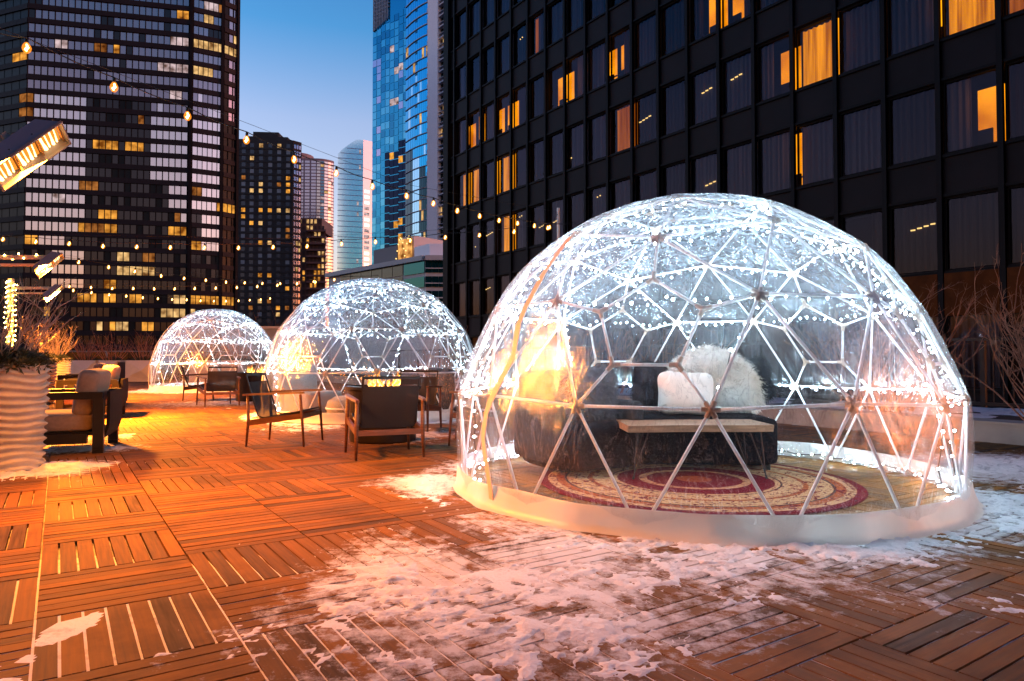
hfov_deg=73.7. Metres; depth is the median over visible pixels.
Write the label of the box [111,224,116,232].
window
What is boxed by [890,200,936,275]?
window
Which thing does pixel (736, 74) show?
window
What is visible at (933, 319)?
window
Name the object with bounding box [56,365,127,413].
lounge armchair
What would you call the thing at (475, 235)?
window
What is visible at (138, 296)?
window
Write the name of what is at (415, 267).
window
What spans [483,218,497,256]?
window
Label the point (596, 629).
snow
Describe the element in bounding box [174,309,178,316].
window
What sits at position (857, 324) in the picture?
window
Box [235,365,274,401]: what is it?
fire pit
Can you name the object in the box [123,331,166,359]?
bare twigs
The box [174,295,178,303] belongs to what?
window
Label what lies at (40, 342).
bare twigs
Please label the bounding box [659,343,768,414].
fur throw
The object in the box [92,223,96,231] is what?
window
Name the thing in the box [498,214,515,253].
window
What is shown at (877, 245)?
window
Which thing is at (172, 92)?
window
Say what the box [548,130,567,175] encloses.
window
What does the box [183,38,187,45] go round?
window
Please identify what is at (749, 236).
window
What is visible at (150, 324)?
window
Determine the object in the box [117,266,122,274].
window
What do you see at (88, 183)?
window
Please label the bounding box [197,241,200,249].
window
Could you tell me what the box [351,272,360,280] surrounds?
window
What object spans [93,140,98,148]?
window
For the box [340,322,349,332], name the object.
window
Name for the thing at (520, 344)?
window
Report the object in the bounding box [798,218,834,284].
window
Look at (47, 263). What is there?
patio heater
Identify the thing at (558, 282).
light pole
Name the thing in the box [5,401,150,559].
floor
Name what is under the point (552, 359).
bare shrub
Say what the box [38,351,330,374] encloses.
guard rail
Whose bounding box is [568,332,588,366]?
window
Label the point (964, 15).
window
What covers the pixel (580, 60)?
window
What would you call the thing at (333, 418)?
dome tent
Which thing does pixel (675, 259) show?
window
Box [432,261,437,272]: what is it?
window
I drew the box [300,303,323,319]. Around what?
window
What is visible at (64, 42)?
window
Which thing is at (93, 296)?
window
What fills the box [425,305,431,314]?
window
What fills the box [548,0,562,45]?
window
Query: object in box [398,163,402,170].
window
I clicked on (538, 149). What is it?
window
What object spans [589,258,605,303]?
window
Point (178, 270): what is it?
festoon string
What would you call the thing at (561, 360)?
window
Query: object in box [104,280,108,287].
window
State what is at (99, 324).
window
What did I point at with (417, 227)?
window
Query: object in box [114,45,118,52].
window
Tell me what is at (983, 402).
boundary fence
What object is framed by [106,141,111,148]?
window
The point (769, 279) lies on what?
window
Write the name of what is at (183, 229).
window
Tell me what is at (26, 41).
festoon string
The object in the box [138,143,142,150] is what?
window
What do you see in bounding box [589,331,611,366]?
window
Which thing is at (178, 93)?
window
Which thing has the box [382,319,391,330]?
window
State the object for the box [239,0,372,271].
sky
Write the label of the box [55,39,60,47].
window
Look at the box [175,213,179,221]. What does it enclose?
window
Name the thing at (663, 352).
bare shrub
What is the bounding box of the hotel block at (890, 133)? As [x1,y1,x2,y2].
[443,0,1023,408]
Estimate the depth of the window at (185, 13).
144.07 m
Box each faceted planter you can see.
[70,360,97,373]
[98,360,117,364]
[125,360,159,381]
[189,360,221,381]
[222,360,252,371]
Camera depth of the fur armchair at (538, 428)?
5.73 m
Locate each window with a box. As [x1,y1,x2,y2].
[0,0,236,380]
[25,235,30,243]
[27,93,32,101]
[27,107,32,115]
[32,235,36,243]
[53,194,57,201]
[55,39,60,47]
[59,194,64,202]
[62,40,66,48]
[77,293,82,301]
[79,181,84,189]
[79,223,83,231]
[84,293,89,301]
[85,223,90,231]
[86,181,90,189]
[91,293,95,301]
[92,182,97,189]
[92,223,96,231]
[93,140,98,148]
[94,43,99,51]
[97,322,101,329]
[98,210,103,218]
[98,224,103,231]
[99,140,104,148]
[101,44,106,51]
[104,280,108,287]
[104,294,108,301]
[105,210,110,218]
[105,224,109,232]
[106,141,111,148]
[110,280,115,288]
[110,294,115,302]
[110,322,114,330]
[111,210,116,218]
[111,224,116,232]
[112,141,117,149]
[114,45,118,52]
[116,322,121,330]
[117,252,122,260]
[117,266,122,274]
[123,266,128,274]
[123,322,127,330]
[124,252,128,260]
[125,142,130,150]
[129,294,134,302]
[130,266,134,274]
[132,142,136,150]
[136,267,141,274]
[136,294,140,302]
[138,115,143,123]
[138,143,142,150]
[142,322,146,330]
[143,253,147,261]
[143,267,147,275]
[148,322,153,330]
[149,253,154,261]
[149,267,153,275]
[158,62,162,70]
[161,309,165,316]
[164,63,169,70]
[167,309,172,316]
[168,226,173,234]
[170,64,175,71]
[170,91,174,98]
[171,37,175,44]
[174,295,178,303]
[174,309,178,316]
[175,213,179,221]
[175,227,179,234]
[176,91,181,98]
[177,10,182,18]
[177,37,181,45]
[177,64,181,72]
[180,295,184,303]
[180,309,184,316]
[181,227,185,235]
[183,11,188,18]
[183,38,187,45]
[183,65,187,72]
[191,295,194,303]
[192,187,195,194]
[192,241,195,249]
[194,39,197,47]
[194,66,197,73]
[197,187,201,195]
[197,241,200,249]
[199,40,202,48]
[199,67,202,74]
[201,296,204,303]
[204,41,207,49]
[204,68,207,75]
[206,296,209,303]
[209,42,212,50]
[209,69,212,76]
[211,296,214,304]
[214,43,217,51]
[240,143,300,325]
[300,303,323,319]
[301,187,333,325]
[340,274,349,282]
[340,297,349,309]
[340,310,349,320]
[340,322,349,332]
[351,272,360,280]
[351,296,360,307]
[351,309,360,319]
[351,321,360,331]
[361,270,370,280]
[361,308,370,319]
[361,320,370,331]
[371,319,380,330]
[372,0,405,263]
[372,268,381,279]
[372,307,381,318]
[382,266,391,277]
[382,306,391,317]
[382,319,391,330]
[392,305,401,316]
[392,318,401,327]
[393,264,402,276]
[394,43,398,51]
[394,51,398,58]
[394,59,398,66]
[394,66,398,73]
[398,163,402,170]
[398,171,402,178]
[398,179,402,185]
[398,186,402,193]
[398,194,402,201]
[398,238,411,259]
[404,261,423,275]
[404,276,423,288]
[404,291,423,302]
[404,306,423,316]
[404,319,423,329]
[405,0,443,237]
[425,260,431,271]
[425,276,431,286]
[425,291,431,300]
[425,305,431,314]
[425,319,431,328]
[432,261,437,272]
[432,276,437,286]
[432,291,437,300]
[432,319,437,328]
[438,319,442,328]
[439,261,442,272]
[439,276,442,286]
[439,291,442,300]
[456,0,1023,389]
[456,172,471,208]
[456,227,465,262]
[456,282,464,316]
[456,338,462,368]
[469,110,478,148]
[469,166,478,203]
[469,223,482,259]
[469,280,482,315]
[469,337,484,368]
[483,44,497,84]
[483,102,504,141]
[483,160,500,198]
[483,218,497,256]
[483,277,497,314]
[483,336,497,372]
[498,33,508,75]
[498,93,518,134]
[498,153,515,193]
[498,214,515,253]
[498,274,508,312]
[498,335,508,372]
[513,22,525,66]
[513,84,525,127]
[513,146,525,188]
[513,209,525,249]
[513,272,522,311]
[513,335,525,373]
[530,10,547,55]
[530,74,547,118]
[530,138,543,182]
[530,203,543,246]
[530,270,543,309]
[530,334,543,369]
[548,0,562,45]
[548,63,573,110]
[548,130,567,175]
[548,198,567,242]
[548,265,567,307]
[548,333,567,369]
[567,0,580,33]
[567,52,587,101]
[567,122,583,168]
[568,191,588,236]
[568,261,583,306]
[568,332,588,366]
[588,0,603,20]
[588,40,616,91]
[588,112,610,161]
[588,185,610,232]
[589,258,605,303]
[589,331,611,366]
[610,0,622,7]
[610,27,634,80]
[611,102,637,153]
[611,177,635,228]
[611,253,635,302]
[612,330,630,376]
[635,12,655,68]
[635,90,655,145]
[635,170,661,222]
[636,249,656,299]
[636,329,662,362]
[661,0,689,56]
[662,78,690,135]
[662,161,690,216]
[662,244,691,297]
[663,327,685,362]
[690,0,727,42]
[691,65,715,125]
[691,151,716,210]
[692,238,717,294]
[692,326,723,349]
[722,0,749,27]
[722,50,750,114]
[723,141,757,203]
[724,232,752,291]
[724,324,752,358]
[757,0,779,10]
[757,33,801,102]
[758,129,803,195]
[759,226,790,287]
[760,322,791,382]
[796,15,839,88]
[797,116,832,186]
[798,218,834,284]
[799,320,835,383]
[839,0,879,73]
[840,102,880,176]
[841,209,882,280]
[843,319,883,385]
[887,0,947,56]
[889,85,935,165]
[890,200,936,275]
[892,316,938,386]
[942,0,994,37]
[943,67,1005,153]
[945,189,998,270]
[947,314,1001,389]
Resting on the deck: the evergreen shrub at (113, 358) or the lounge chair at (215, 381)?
the lounge chair at (215, 381)
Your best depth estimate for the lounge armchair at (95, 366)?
14.07 m
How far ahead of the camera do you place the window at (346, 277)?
81.98 m
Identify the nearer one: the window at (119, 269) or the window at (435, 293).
the window at (435, 293)
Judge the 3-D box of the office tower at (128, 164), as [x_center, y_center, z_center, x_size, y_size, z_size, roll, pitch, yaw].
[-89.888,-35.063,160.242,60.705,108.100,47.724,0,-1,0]
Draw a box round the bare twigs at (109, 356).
[90,329,134,359]
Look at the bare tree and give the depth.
33.03 m
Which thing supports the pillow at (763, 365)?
on the fur sofa
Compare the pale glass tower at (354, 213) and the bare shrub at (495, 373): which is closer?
the bare shrub at (495, 373)
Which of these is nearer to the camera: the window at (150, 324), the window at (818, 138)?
the window at (818, 138)
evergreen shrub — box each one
[0,343,54,373]
[38,352,60,362]
[50,352,73,361]
[75,356,99,359]
[103,357,121,359]
[131,356,157,359]
[194,356,220,360]
[225,357,249,361]
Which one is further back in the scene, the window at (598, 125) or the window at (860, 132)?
the window at (598, 125)
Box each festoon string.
[0,28,557,228]
[0,222,582,248]
[64,255,350,283]
[64,275,378,289]
[64,287,312,301]
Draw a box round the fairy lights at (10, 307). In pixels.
[3,280,16,344]
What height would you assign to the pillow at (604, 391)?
0.656 m
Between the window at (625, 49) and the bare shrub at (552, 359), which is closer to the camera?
the bare shrub at (552, 359)
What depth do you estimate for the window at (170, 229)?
142.37 m
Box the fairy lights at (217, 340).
[155,312,274,385]
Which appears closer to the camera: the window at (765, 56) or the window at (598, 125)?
the window at (765, 56)
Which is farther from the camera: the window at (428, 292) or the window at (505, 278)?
the window at (428, 292)
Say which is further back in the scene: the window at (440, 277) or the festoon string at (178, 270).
the window at (440, 277)
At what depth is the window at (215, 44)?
146.39 m
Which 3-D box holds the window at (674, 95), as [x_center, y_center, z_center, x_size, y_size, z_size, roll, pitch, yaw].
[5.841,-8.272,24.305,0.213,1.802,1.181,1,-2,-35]
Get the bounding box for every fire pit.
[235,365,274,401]
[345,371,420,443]
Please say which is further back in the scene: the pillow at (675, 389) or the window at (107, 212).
the window at (107, 212)
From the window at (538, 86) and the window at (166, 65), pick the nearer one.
the window at (538, 86)
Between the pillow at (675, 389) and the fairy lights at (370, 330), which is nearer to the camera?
the pillow at (675, 389)
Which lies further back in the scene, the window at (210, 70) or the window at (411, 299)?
the window at (210, 70)
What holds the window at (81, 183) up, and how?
in the office tower at (128, 164)
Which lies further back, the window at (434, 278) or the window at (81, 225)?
the window at (81, 225)
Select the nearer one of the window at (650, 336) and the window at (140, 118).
the window at (650, 336)
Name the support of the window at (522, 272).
in the hotel block at (890, 133)
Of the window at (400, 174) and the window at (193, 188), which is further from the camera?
the window at (400, 174)
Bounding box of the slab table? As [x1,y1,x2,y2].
[616,419,773,479]
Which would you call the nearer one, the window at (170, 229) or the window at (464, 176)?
the window at (464, 176)
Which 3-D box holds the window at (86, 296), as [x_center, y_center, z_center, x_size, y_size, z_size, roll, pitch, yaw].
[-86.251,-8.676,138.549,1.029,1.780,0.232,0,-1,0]
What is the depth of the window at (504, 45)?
33.37 m
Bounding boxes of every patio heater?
[0,119,71,191]
[33,251,64,278]
[43,284,63,302]
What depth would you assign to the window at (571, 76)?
30.20 m
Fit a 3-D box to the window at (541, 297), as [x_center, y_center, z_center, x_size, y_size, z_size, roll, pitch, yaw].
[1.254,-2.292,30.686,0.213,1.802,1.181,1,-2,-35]
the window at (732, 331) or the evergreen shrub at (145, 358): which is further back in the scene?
the evergreen shrub at (145, 358)
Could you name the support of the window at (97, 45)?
in the office tower at (128, 164)
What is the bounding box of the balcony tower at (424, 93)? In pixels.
[404,0,443,239]
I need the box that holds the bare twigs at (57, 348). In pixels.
[41,325,77,354]
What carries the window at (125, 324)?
in the office tower at (128, 164)
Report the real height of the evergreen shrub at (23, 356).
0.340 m
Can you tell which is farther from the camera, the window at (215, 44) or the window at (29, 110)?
the window at (215, 44)
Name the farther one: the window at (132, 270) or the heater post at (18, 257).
the window at (132, 270)
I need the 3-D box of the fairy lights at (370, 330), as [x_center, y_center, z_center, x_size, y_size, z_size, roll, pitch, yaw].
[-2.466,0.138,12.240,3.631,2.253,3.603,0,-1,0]
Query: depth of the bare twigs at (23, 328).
6.21 m
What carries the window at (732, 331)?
in the hotel block at (890, 133)
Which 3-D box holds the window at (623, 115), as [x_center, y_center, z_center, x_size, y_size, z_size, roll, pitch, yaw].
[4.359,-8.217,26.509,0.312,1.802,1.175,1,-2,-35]
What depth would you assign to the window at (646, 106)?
25.59 m
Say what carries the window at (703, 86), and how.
in the hotel block at (890, 133)
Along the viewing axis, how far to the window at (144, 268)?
141.13 m
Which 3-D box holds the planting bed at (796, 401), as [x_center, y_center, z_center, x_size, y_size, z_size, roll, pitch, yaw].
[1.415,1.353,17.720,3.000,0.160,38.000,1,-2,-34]
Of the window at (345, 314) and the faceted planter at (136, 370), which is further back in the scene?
the window at (345, 314)
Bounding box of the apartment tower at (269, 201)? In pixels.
[237,132,301,325]
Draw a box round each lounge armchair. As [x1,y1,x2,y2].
[43,368,122,453]
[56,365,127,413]
[57,363,106,388]
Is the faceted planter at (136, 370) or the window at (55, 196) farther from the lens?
the window at (55, 196)
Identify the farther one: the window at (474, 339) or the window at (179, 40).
the window at (179, 40)
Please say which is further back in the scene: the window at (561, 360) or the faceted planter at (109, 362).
the window at (561, 360)
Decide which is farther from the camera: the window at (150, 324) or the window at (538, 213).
the window at (150, 324)
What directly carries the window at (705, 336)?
in the hotel block at (890, 133)
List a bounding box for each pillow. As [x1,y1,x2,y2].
[552,361,621,420]
[628,358,667,411]
[657,371,712,414]
[742,355,779,405]
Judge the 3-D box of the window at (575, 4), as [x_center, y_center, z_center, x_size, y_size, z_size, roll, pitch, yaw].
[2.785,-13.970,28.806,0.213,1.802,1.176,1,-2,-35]
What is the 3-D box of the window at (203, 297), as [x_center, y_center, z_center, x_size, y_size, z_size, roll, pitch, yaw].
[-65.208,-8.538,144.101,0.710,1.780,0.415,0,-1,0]
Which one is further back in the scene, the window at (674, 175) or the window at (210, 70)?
the window at (210, 70)
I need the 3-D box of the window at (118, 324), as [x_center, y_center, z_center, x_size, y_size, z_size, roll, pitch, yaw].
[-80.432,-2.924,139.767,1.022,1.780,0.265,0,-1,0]
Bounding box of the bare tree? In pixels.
[232,306,284,325]
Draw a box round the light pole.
[557,208,559,369]
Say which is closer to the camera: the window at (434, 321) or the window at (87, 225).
the window at (434, 321)
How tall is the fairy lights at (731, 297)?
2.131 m
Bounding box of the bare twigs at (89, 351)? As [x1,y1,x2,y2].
[67,335,111,359]
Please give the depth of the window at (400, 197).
253.31 m
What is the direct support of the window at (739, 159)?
in the hotel block at (890, 133)
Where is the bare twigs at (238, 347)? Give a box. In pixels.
[218,333,261,359]
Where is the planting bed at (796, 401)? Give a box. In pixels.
[331,374,1023,420]
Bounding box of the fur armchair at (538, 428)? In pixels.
[514,370,643,473]
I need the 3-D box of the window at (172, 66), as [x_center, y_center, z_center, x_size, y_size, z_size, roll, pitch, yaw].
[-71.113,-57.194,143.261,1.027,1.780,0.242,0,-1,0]
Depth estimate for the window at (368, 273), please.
78.45 m
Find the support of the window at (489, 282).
in the hotel block at (890, 133)
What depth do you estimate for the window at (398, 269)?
73.74 m
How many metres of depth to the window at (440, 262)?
70.17 m
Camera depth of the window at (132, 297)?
140.41 m
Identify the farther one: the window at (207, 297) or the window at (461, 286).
the window at (207, 297)
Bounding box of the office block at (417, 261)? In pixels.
[325,235,442,376]
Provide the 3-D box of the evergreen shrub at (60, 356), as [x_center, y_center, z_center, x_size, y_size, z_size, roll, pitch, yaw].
[-13.288,0.506,19.933,0.791,0.346,0.795,0,-1,0]
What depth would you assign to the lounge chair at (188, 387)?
15.85 m
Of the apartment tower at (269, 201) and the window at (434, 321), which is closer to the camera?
the window at (434, 321)
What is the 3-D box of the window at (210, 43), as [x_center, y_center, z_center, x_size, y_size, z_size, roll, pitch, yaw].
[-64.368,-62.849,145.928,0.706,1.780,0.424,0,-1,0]
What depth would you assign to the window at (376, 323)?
76.71 m
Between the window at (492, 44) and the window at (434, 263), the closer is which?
the window at (492, 44)
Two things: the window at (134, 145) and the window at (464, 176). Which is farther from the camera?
the window at (134, 145)
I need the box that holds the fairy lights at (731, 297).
[468,199,959,499]
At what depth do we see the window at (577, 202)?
28.75 m
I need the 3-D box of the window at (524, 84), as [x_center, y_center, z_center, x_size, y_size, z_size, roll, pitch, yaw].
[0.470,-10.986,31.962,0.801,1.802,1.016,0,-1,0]
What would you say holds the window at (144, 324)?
in the office tower at (128, 164)
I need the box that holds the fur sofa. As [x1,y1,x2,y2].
[615,410,778,469]
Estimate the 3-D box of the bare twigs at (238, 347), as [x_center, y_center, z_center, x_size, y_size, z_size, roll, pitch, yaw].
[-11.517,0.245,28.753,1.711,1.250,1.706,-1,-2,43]
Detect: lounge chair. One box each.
[181,365,213,400]
[196,366,240,406]
[242,373,322,446]
[344,376,425,460]
[400,370,442,431]
[448,373,511,445]
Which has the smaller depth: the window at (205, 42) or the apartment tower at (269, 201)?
the window at (205, 42)
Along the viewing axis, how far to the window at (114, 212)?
140.03 m
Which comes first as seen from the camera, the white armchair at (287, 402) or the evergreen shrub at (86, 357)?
the white armchair at (287, 402)
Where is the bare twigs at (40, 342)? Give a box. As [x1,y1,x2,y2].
[13,313,67,353]
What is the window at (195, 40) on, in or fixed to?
in the office tower at (128, 164)
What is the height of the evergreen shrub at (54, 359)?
0.356 m
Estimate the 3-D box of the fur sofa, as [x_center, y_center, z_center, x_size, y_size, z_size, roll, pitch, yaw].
[1.526,0.678,6.452,1.714,0.934,1.005,0,-1,4]
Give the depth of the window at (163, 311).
141.68 m
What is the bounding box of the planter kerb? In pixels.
[316,374,1023,445]
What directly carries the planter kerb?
on the floor at (59, 520)
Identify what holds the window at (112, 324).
in the office tower at (128, 164)
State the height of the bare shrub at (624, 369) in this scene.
1.555 m
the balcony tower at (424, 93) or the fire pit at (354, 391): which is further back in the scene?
the balcony tower at (424, 93)
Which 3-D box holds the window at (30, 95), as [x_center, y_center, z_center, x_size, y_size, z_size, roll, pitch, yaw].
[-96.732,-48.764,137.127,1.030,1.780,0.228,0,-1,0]
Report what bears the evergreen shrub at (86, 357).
in the faceted planter at (78, 366)
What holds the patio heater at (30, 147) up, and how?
attached to the heater post
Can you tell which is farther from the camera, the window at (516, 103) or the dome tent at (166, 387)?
the window at (516, 103)
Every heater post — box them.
[0,255,45,265]
[6,278,50,348]
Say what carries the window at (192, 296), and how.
in the office tower at (128, 164)
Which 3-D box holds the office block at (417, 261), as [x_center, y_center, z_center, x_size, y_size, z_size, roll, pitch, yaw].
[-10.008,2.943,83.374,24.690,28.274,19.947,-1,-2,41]
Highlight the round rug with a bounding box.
[539,464,867,514]
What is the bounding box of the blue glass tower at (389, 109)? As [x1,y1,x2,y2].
[372,0,405,263]
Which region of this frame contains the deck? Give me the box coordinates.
[0,380,1023,680]
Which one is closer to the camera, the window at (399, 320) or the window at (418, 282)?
the window at (418, 282)
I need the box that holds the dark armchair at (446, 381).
[426,368,454,409]
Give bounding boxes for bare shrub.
[406,318,476,380]
[446,320,537,385]
[521,315,604,369]
[555,329,651,392]
[608,320,758,367]
[775,279,988,412]
[905,243,1023,420]
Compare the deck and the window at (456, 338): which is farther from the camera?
the window at (456, 338)
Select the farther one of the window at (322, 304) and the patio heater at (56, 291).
the window at (322, 304)
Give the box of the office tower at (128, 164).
[0,0,239,380]
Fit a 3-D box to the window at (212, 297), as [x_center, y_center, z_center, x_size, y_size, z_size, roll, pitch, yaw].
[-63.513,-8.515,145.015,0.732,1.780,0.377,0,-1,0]
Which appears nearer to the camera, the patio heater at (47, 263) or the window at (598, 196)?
the patio heater at (47, 263)
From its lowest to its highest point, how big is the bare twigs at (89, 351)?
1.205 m
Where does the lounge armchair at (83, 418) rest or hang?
on the deck
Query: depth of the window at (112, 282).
139.69 m
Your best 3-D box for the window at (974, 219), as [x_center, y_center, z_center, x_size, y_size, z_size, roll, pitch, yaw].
[11.194,-2.645,16.546,0.213,1.802,1.181,1,-2,-35]
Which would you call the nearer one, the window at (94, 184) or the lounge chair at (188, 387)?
the lounge chair at (188, 387)
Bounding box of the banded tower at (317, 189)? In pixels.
[301,153,333,325]
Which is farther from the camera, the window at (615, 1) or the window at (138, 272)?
the window at (138, 272)
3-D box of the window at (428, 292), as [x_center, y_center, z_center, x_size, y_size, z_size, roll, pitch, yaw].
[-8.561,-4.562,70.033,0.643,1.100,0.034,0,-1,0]
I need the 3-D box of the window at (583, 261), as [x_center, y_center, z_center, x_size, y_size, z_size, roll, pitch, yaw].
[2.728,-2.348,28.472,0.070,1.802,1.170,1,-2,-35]
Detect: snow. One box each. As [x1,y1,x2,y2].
[0,389,1023,680]
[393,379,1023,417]
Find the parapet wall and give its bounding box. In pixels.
[226,326,333,379]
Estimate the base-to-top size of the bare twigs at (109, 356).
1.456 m
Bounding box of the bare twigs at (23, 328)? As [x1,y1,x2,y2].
[0,274,88,355]
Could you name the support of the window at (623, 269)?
in the hotel block at (890, 133)
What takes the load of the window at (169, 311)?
in the office tower at (128, 164)
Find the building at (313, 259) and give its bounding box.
[300,218,332,325]
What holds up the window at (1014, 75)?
in the hotel block at (890, 133)
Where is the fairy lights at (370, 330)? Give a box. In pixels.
[268,282,472,409]
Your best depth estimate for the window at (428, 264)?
70.10 m
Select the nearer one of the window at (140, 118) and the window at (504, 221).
the window at (504, 221)
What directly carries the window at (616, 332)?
in the hotel block at (890, 133)
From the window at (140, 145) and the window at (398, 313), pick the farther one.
the window at (140, 145)
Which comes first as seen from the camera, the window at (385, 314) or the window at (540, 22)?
the window at (540, 22)
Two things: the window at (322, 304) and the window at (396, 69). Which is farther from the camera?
the window at (322, 304)
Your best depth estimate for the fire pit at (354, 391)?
7.95 m
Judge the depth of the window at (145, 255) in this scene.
141.16 m
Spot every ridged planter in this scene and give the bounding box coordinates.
[0,363,50,471]
[46,358,56,402]
[55,358,71,388]
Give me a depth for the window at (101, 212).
139.52 m
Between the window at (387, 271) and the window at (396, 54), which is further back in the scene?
the window at (396, 54)
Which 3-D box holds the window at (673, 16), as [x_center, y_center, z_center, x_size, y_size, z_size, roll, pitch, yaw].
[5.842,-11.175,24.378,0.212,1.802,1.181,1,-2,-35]
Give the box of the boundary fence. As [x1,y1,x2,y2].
[389,337,1023,407]
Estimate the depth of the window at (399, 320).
73.70 m
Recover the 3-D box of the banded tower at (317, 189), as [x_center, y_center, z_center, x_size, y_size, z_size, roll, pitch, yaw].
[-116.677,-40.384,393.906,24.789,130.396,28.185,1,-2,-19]
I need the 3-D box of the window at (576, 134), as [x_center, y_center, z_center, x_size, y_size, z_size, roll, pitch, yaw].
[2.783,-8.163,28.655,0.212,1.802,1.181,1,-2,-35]
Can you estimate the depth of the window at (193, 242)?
143.49 m
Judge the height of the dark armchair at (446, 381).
0.770 m
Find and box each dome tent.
[147,309,279,391]
[262,278,480,423]
[452,193,985,546]
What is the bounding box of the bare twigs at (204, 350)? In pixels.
[183,333,229,359]
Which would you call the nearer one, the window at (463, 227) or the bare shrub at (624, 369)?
the bare shrub at (624, 369)
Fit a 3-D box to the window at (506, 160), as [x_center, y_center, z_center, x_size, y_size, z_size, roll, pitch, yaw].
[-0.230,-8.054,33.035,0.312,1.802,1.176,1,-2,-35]
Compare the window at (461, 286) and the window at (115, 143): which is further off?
the window at (115, 143)
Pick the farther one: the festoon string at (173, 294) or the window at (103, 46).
the window at (103, 46)
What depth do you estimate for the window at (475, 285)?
35.25 m
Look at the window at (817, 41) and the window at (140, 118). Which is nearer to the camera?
the window at (817, 41)
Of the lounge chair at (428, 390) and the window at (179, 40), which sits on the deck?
the lounge chair at (428, 390)
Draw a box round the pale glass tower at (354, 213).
[337,140,371,270]
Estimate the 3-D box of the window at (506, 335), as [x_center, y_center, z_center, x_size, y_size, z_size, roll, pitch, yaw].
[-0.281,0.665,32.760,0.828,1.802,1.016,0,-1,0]
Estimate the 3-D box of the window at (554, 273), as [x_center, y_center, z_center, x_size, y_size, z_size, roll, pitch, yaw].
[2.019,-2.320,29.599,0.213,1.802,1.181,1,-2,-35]
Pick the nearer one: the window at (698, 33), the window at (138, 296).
the window at (698, 33)
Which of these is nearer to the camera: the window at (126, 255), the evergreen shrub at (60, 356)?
the evergreen shrub at (60, 356)
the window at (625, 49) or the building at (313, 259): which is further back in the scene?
the building at (313, 259)
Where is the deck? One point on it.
(200, 488)
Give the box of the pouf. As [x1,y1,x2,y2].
[325,396,345,412]
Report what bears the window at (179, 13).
in the office tower at (128, 164)
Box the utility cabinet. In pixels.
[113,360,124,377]
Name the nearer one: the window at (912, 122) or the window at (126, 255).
the window at (912, 122)
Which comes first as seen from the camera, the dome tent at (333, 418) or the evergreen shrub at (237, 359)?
the dome tent at (333, 418)
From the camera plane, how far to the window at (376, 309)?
76.62 m
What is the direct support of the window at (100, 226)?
in the office tower at (128, 164)
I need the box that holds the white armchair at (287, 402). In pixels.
[276,363,341,412]
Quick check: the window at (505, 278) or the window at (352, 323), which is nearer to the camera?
the window at (505, 278)
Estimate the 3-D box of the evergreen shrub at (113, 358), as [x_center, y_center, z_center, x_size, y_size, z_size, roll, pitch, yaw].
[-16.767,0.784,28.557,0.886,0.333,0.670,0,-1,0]
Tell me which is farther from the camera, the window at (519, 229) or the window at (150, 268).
the window at (150, 268)
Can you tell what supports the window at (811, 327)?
in the hotel block at (890, 133)
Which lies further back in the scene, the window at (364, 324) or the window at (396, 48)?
the window at (396, 48)
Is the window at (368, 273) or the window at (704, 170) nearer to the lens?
the window at (704, 170)
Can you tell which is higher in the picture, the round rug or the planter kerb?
the planter kerb
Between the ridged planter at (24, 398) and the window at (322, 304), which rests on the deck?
the ridged planter at (24, 398)
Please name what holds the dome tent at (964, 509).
on the deck
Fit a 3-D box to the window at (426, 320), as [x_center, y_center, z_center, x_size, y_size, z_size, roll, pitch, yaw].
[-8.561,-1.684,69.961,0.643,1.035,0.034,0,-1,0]
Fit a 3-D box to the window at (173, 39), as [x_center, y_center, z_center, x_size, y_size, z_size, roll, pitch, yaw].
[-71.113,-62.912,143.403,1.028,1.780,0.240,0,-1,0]
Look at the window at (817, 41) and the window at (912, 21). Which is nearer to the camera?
the window at (912, 21)

